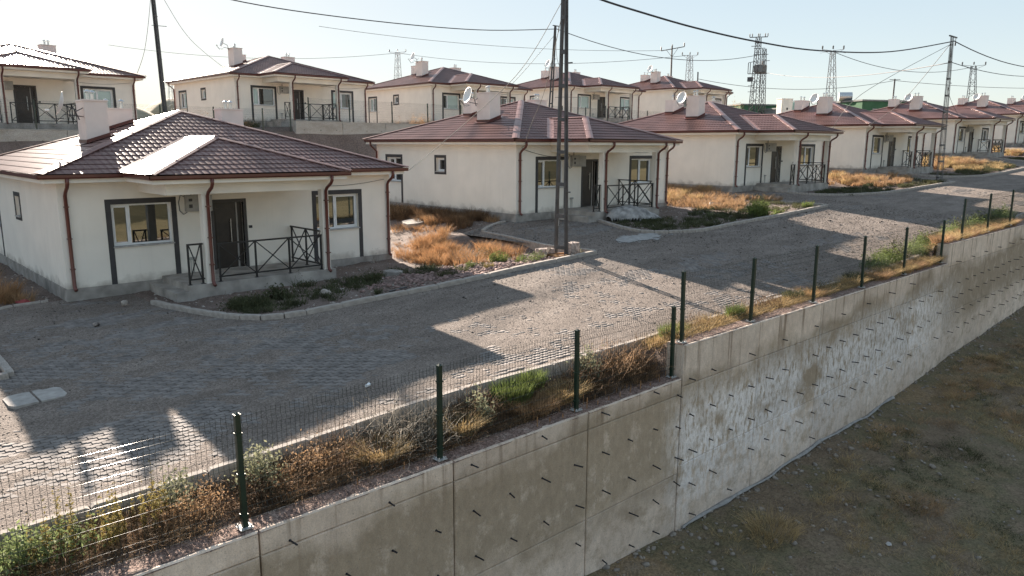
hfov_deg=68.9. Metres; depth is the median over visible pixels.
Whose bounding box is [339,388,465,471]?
dry bush
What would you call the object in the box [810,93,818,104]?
satellite dish
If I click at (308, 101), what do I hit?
fence
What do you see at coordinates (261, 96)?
window
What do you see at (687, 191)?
dry grass
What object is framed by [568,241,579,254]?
concrete block
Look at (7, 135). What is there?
terrace wall
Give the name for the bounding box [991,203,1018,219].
shrub
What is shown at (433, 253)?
dry grass
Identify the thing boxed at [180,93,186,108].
window
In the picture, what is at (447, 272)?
shrub
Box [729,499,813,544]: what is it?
dry brush
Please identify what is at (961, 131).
window
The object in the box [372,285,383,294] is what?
shrub
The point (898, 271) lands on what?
dry grass
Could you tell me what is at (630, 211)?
plastic sheet
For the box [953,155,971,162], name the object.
dry grass
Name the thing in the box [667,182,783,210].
dry grass cover
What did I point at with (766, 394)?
retaining wall
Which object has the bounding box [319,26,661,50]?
overhead cable
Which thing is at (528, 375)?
green weed
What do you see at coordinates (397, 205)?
dry grass
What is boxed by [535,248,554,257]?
concrete block
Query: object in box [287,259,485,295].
weed cover
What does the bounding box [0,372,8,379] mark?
kerb
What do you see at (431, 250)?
dry grass
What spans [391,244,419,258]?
dry grass
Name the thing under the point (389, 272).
concrete slab
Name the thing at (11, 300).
dry weed cover
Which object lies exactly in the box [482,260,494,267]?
shrub
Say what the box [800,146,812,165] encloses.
window
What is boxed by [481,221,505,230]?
kerb
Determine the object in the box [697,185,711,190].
dry grass
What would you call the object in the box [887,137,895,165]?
door
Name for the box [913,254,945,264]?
dry grass
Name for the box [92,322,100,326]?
rock
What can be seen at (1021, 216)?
kerb
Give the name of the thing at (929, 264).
dry grass
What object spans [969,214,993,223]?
shrub
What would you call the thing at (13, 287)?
dry grass
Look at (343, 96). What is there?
window
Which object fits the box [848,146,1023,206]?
road
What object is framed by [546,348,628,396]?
dry bush
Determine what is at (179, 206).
house
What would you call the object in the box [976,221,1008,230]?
dry grass
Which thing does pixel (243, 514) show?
fence
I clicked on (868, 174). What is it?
kerb
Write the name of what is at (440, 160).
window
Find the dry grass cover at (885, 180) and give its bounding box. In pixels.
[828,169,912,186]
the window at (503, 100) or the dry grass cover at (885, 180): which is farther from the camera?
the window at (503, 100)
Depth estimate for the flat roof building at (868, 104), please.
119.38 m
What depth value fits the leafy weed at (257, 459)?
10.50 m
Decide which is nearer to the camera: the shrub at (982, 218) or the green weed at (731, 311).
the green weed at (731, 311)
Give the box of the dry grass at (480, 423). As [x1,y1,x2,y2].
[425,405,498,438]
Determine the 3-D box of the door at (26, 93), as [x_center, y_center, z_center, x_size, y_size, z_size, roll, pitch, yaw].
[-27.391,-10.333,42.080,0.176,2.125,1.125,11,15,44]
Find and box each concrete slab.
[383,269,402,276]
[402,219,425,227]
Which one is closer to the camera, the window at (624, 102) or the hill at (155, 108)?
the window at (624, 102)
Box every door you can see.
[13,85,39,122]
[211,198,249,269]
[294,90,304,118]
[581,159,598,206]
[597,97,604,117]
[770,146,781,181]
[782,100,791,112]
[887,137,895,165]
[967,129,973,151]
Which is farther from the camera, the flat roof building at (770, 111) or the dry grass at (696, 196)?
the flat roof building at (770, 111)
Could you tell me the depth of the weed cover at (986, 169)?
55.42 m
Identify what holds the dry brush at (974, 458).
on the ground at (830, 554)
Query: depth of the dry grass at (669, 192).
40.50 m
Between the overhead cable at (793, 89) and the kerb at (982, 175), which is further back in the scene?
the overhead cable at (793, 89)
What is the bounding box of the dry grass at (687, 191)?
[679,188,693,194]
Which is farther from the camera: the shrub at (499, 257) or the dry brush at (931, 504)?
the shrub at (499, 257)
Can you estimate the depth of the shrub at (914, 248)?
26.90 m
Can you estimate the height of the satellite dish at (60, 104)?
0.912 m
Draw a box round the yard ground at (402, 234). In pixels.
[0,190,1012,575]
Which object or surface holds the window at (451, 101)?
in the house at (432, 88)
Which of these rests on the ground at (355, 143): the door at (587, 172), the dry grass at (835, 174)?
the dry grass at (835, 174)
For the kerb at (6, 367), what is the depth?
14.15 m
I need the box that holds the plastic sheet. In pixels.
[605,204,658,221]
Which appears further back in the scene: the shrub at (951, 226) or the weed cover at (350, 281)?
the shrub at (951, 226)
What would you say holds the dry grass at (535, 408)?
on the yard ground at (402, 234)
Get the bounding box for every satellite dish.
[45,92,83,121]
[216,38,230,49]
[408,53,418,62]
[459,87,477,106]
[676,92,686,105]
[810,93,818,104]
[904,93,912,102]
[973,93,979,100]
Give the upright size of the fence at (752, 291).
1.586 m
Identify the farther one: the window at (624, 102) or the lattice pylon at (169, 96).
the lattice pylon at (169, 96)
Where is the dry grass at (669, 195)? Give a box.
[667,192,679,201]
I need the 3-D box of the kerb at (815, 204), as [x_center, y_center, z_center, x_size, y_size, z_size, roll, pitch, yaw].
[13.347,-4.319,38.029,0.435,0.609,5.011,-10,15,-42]
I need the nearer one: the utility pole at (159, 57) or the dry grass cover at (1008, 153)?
the utility pole at (159, 57)
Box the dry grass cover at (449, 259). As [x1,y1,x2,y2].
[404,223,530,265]
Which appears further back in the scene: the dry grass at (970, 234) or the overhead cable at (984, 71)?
the overhead cable at (984, 71)
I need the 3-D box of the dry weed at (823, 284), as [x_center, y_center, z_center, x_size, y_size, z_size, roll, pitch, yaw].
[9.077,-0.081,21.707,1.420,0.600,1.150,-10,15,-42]
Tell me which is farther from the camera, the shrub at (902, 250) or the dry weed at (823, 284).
the shrub at (902, 250)
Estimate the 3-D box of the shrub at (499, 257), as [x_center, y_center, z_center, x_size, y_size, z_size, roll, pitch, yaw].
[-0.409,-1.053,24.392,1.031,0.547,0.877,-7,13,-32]
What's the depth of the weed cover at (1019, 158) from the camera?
66.24 m
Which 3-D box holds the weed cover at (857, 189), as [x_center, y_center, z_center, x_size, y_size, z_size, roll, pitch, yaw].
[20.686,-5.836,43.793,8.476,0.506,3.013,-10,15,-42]
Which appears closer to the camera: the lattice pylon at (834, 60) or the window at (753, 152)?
the window at (753, 152)
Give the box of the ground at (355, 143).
[0,123,1023,222]
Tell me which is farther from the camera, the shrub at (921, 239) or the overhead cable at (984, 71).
the overhead cable at (984, 71)
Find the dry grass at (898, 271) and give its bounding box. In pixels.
[868,263,906,276]
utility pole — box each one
[151,0,167,113]
[549,25,558,106]
[554,0,572,254]
[661,42,684,75]
[936,35,957,179]
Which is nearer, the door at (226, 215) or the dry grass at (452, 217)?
the door at (226, 215)
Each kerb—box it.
[0,218,1011,547]
[0,300,47,309]
[0,355,13,376]
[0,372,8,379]
[150,250,596,320]
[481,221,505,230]
[481,231,595,254]
[597,204,827,233]
[733,195,822,205]
[775,181,954,195]
[864,172,949,181]
[908,167,1023,177]
[985,156,1023,161]
[1013,212,1023,219]
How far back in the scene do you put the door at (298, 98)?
53.76 m
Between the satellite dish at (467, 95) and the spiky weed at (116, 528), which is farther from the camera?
the satellite dish at (467, 95)
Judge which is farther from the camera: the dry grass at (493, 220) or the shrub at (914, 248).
the dry grass at (493, 220)
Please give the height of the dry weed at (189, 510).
0.577 m
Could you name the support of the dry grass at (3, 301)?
on the yard ground at (402, 234)
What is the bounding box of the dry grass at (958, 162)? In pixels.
[952,158,972,165]
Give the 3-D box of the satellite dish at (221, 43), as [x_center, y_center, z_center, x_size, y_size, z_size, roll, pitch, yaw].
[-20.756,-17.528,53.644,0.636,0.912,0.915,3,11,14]
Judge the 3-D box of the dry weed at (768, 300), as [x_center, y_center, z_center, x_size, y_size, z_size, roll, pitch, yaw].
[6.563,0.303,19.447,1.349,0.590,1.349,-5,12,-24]
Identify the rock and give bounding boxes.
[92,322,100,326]
[121,300,127,305]
[320,289,330,293]
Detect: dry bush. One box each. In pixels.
[262,412,390,483]
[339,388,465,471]
[390,392,460,454]
[445,377,511,425]
[450,246,484,260]
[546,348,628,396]
[571,337,675,383]
[604,334,669,375]
[657,308,733,331]
[715,293,784,313]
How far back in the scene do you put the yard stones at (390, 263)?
24.09 m
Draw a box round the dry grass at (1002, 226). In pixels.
[984,220,1011,228]
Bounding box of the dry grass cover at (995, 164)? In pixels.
[922,153,1010,170]
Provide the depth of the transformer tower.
87.42 m
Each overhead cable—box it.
[111,45,393,58]
[137,0,150,72]
[164,0,227,70]
[233,0,551,30]
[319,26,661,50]
[400,53,687,63]
[409,4,560,169]
[525,25,559,142]
[557,29,756,60]
[600,0,951,52]
[700,79,889,89]
[764,63,946,77]
[833,45,948,127]
[837,53,973,72]
[869,43,950,125]
[896,80,999,87]
[952,62,1023,76]
[954,41,1023,66]
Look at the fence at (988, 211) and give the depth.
29.79 m
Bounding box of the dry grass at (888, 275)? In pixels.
[856,267,895,281]
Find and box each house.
[0,40,146,129]
[0,89,408,301]
[164,43,374,126]
[363,85,682,222]
[366,57,532,123]
[517,65,645,122]
[617,90,844,191]
[629,69,733,117]
[778,92,946,174]
[871,92,1015,157]
[949,93,1023,146]
[1007,96,1023,105]
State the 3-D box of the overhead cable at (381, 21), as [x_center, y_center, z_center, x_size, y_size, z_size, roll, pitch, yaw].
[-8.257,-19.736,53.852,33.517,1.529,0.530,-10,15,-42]
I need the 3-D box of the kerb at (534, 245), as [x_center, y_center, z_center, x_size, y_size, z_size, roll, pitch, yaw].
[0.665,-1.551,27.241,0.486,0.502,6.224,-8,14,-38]
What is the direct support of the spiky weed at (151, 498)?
on the yard ground at (402, 234)
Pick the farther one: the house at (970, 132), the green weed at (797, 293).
the house at (970, 132)
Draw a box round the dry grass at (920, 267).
[896,257,934,270]
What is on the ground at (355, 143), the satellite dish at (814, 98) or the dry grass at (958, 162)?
the dry grass at (958, 162)
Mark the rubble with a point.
(418, 278)
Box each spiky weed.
[24,473,118,574]
[96,482,157,551]
[127,461,168,522]
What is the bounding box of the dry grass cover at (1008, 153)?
[992,145,1023,155]
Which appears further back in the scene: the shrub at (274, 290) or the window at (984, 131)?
the window at (984, 131)
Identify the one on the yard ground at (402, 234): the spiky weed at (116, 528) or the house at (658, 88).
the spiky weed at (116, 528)
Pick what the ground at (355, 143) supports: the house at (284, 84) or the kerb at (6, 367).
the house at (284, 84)
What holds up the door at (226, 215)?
in the house at (179, 206)
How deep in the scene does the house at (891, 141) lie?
54.16 m
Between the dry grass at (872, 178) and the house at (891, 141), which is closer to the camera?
the dry grass at (872, 178)
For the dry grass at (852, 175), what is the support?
on the ground at (355, 143)
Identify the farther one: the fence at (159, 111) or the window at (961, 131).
the window at (961, 131)
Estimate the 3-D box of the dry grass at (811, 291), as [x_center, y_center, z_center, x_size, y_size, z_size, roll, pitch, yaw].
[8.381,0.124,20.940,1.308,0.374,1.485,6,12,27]
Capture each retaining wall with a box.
[85,371,683,575]
[666,260,947,530]
[936,222,1023,364]
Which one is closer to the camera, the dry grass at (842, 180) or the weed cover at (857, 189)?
the weed cover at (857, 189)
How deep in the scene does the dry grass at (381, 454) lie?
11.43 m
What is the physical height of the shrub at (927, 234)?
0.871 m
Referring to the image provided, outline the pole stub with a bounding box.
[889,79,899,98]
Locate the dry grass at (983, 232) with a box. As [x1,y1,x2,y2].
[959,225,990,234]
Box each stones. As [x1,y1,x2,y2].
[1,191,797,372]
[600,308,1023,575]
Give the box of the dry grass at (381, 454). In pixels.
[332,429,417,467]
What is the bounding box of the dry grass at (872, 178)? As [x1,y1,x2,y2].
[864,175,879,182]
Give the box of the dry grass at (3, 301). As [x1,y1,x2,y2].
[0,280,16,304]
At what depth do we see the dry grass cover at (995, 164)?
59.45 m
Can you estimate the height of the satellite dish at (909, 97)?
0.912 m
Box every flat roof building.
[727,104,776,113]
[764,108,775,113]
[836,99,926,110]
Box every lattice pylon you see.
[168,85,174,111]
[389,49,405,78]
[682,52,697,80]
[822,45,844,100]
[961,62,986,101]
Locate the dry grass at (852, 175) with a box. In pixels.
[840,172,867,180]
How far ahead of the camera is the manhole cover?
12.92 m
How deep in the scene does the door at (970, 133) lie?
69.57 m
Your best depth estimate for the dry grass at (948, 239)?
27.03 m
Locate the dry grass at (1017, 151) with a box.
[1009,149,1023,154]
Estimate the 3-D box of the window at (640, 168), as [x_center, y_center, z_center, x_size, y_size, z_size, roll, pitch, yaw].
[6.266,-5.697,36.408,1.655,1.205,0.245,-9,15,-42]
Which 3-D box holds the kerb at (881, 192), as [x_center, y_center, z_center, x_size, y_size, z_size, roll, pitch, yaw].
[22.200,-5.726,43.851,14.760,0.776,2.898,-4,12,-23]
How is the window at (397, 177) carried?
in the house at (481, 159)
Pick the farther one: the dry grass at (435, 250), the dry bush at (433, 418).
the dry grass at (435, 250)
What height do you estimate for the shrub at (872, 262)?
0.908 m
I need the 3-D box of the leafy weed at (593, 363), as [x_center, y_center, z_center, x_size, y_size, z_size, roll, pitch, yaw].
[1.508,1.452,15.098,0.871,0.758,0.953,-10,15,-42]
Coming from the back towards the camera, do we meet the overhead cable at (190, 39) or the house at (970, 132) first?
the house at (970, 132)
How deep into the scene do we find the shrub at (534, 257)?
23.79 m
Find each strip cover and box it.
[635,218,1014,350]
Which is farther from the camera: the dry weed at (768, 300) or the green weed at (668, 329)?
the dry weed at (768, 300)
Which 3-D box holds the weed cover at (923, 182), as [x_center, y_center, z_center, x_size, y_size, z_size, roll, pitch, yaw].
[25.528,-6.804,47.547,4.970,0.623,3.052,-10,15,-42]
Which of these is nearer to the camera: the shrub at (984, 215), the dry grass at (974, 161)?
the shrub at (984, 215)
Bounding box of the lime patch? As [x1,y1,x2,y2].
[616,233,672,242]
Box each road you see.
[0,187,1023,530]
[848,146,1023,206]
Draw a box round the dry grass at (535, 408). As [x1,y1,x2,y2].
[498,388,564,420]
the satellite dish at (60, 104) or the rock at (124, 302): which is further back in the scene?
the satellite dish at (60, 104)
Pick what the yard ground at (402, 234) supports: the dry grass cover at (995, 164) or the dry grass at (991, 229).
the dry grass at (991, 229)
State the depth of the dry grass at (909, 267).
24.58 m
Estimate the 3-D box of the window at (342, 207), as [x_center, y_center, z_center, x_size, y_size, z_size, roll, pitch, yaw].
[-5.981,-2.599,25.494,1.655,1.205,0.245,-10,15,-42]
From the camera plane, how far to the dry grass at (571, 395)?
14.12 m
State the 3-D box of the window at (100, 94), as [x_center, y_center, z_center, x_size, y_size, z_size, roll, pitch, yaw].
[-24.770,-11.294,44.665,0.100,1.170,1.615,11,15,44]
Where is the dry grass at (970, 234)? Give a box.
[940,230,974,238]
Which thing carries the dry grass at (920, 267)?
on the yard ground at (402, 234)
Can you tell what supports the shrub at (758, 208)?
on the yard ground at (402, 234)
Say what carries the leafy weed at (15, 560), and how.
on the yard ground at (402, 234)
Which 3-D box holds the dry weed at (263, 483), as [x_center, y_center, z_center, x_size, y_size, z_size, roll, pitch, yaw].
[-3.241,2.632,10.421,1.542,0.559,1.369,0,11,1]
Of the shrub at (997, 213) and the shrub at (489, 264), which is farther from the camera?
the shrub at (997, 213)
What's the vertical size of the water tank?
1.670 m
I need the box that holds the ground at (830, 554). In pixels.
[584,306,1023,575]
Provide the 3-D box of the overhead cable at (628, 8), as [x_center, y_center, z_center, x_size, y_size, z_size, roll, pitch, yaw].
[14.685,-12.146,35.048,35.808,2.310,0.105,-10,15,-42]
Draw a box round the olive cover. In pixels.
[843,332,1023,574]
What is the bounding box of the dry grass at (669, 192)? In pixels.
[667,189,689,198]
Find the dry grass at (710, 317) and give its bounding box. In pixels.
[689,309,732,324]
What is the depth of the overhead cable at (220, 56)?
212.62 m
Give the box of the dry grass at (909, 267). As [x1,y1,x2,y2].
[884,261,921,272]
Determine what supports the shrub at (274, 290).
on the yard ground at (402, 234)
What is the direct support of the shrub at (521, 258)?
on the yard ground at (402, 234)
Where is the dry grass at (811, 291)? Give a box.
[792,284,828,296]
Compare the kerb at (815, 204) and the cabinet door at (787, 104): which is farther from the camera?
the cabinet door at (787, 104)
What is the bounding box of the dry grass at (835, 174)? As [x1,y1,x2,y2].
[828,169,846,179]
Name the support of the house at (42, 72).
on the ground at (355, 143)
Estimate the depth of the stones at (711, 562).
19.03 m
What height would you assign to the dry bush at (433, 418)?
0.670 m
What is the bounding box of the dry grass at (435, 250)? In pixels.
[420,245,455,258]
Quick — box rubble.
[329,251,584,296]
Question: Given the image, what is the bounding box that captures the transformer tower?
[747,33,769,113]
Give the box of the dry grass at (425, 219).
[422,214,443,224]
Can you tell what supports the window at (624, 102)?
in the house at (591, 93)
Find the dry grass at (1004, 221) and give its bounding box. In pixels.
[990,218,1016,227]
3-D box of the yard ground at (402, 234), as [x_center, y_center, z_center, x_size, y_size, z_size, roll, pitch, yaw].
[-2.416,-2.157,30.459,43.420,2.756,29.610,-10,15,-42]
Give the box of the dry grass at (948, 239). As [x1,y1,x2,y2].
[926,232,960,243]
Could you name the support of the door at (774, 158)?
in the house at (725, 148)
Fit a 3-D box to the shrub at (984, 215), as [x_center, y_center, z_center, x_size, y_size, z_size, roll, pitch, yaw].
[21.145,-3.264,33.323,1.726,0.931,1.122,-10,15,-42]
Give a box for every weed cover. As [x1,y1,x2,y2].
[0,263,40,303]
[224,285,342,313]
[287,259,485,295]
[611,208,770,230]
[691,196,808,214]
[814,182,909,195]
[893,176,945,186]
[927,161,1017,175]
[1007,156,1023,159]
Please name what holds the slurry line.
on the ground at (830, 554)
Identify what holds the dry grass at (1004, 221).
on the yard ground at (402, 234)
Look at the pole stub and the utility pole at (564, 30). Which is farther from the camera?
the pole stub
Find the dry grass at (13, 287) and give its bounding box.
[0,276,31,300]
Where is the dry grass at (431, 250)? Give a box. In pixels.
[418,245,450,258]
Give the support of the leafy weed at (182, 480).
on the yard ground at (402, 234)
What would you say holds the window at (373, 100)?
in the house at (432, 88)
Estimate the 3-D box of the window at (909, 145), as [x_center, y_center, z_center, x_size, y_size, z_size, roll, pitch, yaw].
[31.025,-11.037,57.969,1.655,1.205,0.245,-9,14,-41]
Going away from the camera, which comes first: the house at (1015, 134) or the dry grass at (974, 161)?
the dry grass at (974, 161)
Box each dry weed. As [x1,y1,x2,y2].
[135,480,237,537]
[175,474,232,515]
[227,457,341,511]
[258,429,357,483]
[754,293,782,307]
[808,275,840,292]
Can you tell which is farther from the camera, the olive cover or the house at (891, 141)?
the house at (891, 141)
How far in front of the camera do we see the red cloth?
19.87 m
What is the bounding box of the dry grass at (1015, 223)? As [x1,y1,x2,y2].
[998,217,1023,225]
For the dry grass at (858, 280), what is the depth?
22.30 m
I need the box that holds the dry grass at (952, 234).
[934,229,968,240]
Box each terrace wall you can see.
[0,129,78,141]
[292,121,420,134]
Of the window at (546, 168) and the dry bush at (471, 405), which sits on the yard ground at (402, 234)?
the dry bush at (471, 405)
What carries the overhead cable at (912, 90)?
attached to the utility pole at (948, 79)
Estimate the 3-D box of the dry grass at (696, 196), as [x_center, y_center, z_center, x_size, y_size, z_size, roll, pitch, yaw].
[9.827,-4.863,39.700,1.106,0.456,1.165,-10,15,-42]
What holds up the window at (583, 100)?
in the house at (591, 93)
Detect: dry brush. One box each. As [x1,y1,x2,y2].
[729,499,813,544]
[884,486,953,517]
[932,438,989,461]
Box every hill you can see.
[137,107,155,119]
[144,98,174,114]
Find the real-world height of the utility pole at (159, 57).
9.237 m
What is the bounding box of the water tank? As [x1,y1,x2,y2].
[838,92,852,102]
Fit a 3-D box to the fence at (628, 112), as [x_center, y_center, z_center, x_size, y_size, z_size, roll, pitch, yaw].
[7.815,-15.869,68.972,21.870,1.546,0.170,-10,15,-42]
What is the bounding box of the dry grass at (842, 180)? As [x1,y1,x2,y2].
[838,177,856,184]
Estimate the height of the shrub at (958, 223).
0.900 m
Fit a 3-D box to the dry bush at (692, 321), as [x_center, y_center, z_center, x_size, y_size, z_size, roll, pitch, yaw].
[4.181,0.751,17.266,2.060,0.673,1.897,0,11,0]
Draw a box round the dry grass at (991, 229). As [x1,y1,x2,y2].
[969,225,998,231]
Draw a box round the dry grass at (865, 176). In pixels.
[858,173,874,179]
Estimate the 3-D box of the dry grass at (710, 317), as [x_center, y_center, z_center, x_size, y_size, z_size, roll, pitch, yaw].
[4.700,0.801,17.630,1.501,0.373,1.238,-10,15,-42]
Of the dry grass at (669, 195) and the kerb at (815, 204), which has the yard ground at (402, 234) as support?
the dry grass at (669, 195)
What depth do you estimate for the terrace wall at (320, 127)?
51.02 m
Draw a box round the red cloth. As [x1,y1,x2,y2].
[15,299,30,303]
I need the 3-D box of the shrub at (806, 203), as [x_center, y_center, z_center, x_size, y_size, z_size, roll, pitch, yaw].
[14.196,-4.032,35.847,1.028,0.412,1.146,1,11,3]
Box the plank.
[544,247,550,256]
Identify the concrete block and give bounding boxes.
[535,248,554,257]
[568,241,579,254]
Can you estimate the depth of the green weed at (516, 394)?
13.54 m
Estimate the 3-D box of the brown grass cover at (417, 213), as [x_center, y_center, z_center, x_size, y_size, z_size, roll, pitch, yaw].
[-3.943,-3.392,33.643,2.753,0.838,8.726,-10,15,-42]
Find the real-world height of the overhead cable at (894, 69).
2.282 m
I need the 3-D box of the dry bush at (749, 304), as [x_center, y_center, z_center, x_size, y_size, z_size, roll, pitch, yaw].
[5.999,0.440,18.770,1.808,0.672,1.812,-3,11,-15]
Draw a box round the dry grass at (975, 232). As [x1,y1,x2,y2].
[951,227,983,236]
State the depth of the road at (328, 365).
15.93 m
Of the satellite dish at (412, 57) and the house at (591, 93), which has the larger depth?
the house at (591, 93)
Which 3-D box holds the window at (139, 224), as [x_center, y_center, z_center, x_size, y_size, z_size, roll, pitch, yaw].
[-10.535,-1.814,21.273,1.645,1.205,0.245,-10,15,-42]
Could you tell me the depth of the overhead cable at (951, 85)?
100.70 m
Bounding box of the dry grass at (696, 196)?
[689,194,705,200]
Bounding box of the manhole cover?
[2,387,66,408]
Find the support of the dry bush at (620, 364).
on the yard ground at (402, 234)
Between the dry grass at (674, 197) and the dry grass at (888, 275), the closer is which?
the dry grass at (888, 275)
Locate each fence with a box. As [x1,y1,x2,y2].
[0,99,291,131]
[0,306,676,575]
[307,97,460,122]
[551,106,661,122]
[676,220,946,343]
[960,188,1023,239]
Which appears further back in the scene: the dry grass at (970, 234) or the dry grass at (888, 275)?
the dry grass at (970, 234)
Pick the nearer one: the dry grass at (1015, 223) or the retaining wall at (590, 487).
the retaining wall at (590, 487)
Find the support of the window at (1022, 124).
in the house at (1015, 134)
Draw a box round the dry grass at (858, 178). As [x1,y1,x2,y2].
[843,175,863,183]
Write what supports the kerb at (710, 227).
on the road at (328, 365)
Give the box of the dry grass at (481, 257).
[453,248,495,264]
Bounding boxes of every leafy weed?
[0,512,114,575]
[0,514,46,575]
[149,462,206,515]
[224,438,291,493]
[462,381,496,425]
[566,343,604,380]
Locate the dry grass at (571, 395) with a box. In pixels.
[538,373,595,404]
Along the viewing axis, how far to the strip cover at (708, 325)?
18.50 m
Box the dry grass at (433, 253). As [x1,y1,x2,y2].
[422,248,447,256]
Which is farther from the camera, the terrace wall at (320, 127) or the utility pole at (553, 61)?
the utility pole at (553, 61)
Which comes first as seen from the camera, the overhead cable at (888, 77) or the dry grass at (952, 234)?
the dry grass at (952, 234)
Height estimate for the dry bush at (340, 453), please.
0.672 m
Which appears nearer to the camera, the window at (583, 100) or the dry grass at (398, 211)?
the dry grass at (398, 211)
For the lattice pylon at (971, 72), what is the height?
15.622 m
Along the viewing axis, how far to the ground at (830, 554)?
17.87 m
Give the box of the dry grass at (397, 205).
[392,203,415,209]
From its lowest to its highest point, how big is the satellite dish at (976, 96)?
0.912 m
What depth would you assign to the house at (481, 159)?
33.35 m
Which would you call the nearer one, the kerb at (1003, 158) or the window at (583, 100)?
the kerb at (1003, 158)
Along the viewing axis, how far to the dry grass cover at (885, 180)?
48.36 m
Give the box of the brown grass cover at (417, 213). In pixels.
[390,202,494,229]
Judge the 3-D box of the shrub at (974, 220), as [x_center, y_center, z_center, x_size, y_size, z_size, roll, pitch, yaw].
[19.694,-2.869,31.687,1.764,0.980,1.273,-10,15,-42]
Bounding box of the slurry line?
[681,396,894,528]
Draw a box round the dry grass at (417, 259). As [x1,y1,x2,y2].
[408,254,426,263]
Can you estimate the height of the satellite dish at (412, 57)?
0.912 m
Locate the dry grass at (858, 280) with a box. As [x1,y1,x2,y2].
[837,274,871,285]
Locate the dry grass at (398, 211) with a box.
[390,206,410,217]
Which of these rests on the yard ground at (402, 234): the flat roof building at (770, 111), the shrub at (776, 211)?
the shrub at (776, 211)
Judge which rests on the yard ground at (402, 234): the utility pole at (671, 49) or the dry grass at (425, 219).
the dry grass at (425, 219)
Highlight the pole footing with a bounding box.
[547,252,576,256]
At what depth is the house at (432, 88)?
63.28 m
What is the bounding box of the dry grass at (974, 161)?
[970,158,987,165]
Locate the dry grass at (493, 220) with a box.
[482,214,500,222]
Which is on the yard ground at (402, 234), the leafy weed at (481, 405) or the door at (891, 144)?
the leafy weed at (481, 405)
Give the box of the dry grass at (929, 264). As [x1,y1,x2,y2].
[908,255,940,267]
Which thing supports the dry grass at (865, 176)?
on the ground at (355, 143)
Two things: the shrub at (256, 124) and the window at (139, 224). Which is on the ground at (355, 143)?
the shrub at (256, 124)
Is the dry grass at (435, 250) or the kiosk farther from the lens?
the kiosk
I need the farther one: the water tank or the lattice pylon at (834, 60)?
the lattice pylon at (834, 60)
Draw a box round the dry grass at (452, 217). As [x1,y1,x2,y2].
[444,215,464,223]
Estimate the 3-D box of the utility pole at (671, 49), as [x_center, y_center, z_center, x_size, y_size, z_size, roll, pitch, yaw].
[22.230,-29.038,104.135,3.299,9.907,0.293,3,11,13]
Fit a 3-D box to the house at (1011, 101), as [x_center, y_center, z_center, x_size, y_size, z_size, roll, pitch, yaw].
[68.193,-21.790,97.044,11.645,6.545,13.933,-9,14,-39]
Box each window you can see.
[83,88,112,107]
[110,202,174,247]
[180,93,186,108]
[253,88,273,105]
[316,193,359,230]
[333,92,352,109]
[370,98,376,111]
[389,157,400,181]
[435,158,443,171]
[444,95,459,109]
[501,98,512,104]
[538,160,563,188]
[579,96,588,108]
[621,98,628,110]
[631,159,649,183]
[746,146,759,167]
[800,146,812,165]
[872,137,880,153]
[907,138,911,153]
[958,128,964,141]
[981,129,986,141]
[1019,122,1023,133]
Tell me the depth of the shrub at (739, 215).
32.11 m
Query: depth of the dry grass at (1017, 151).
72.58 m
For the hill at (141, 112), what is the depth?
216.18 m
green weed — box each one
[486,372,540,409]
[516,366,550,395]
[656,320,689,339]
[723,302,746,317]
[780,286,805,297]
[842,270,866,279]
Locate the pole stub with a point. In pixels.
(894, 86)
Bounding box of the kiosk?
[776,98,792,113]
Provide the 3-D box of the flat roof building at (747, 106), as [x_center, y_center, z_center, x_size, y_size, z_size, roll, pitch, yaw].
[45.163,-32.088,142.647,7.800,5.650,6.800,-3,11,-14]
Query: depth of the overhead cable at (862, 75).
59.89 m
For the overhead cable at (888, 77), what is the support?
attached to the utility pole at (948, 79)
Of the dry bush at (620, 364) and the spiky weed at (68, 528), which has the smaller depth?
the spiky weed at (68, 528)
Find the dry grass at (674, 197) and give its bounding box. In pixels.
[667,194,683,200]
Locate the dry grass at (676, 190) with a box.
[667,186,682,193]
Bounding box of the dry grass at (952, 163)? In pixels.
[942,159,955,166]
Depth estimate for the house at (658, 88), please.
84.17 m
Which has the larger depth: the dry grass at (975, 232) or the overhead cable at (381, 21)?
the overhead cable at (381, 21)
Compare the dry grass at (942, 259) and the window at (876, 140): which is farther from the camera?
the window at (876, 140)
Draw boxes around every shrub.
[216,291,284,312]
[244,120,261,127]
[255,283,290,298]
[359,268,384,283]
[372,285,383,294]
[432,268,465,277]
[465,261,474,267]
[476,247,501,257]
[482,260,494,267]
[487,249,514,262]
[515,254,525,261]
[520,250,547,262]
[729,209,748,218]
[740,194,770,216]
[771,207,784,214]
[801,200,817,207]
[859,245,891,268]
[869,241,903,263]
[882,238,914,258]
[900,235,933,256]
[909,230,932,250]
[916,224,938,244]
[937,215,968,231]
[946,215,973,229]
[964,212,986,226]
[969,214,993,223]
[972,209,998,220]
[985,199,1013,219]
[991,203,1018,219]

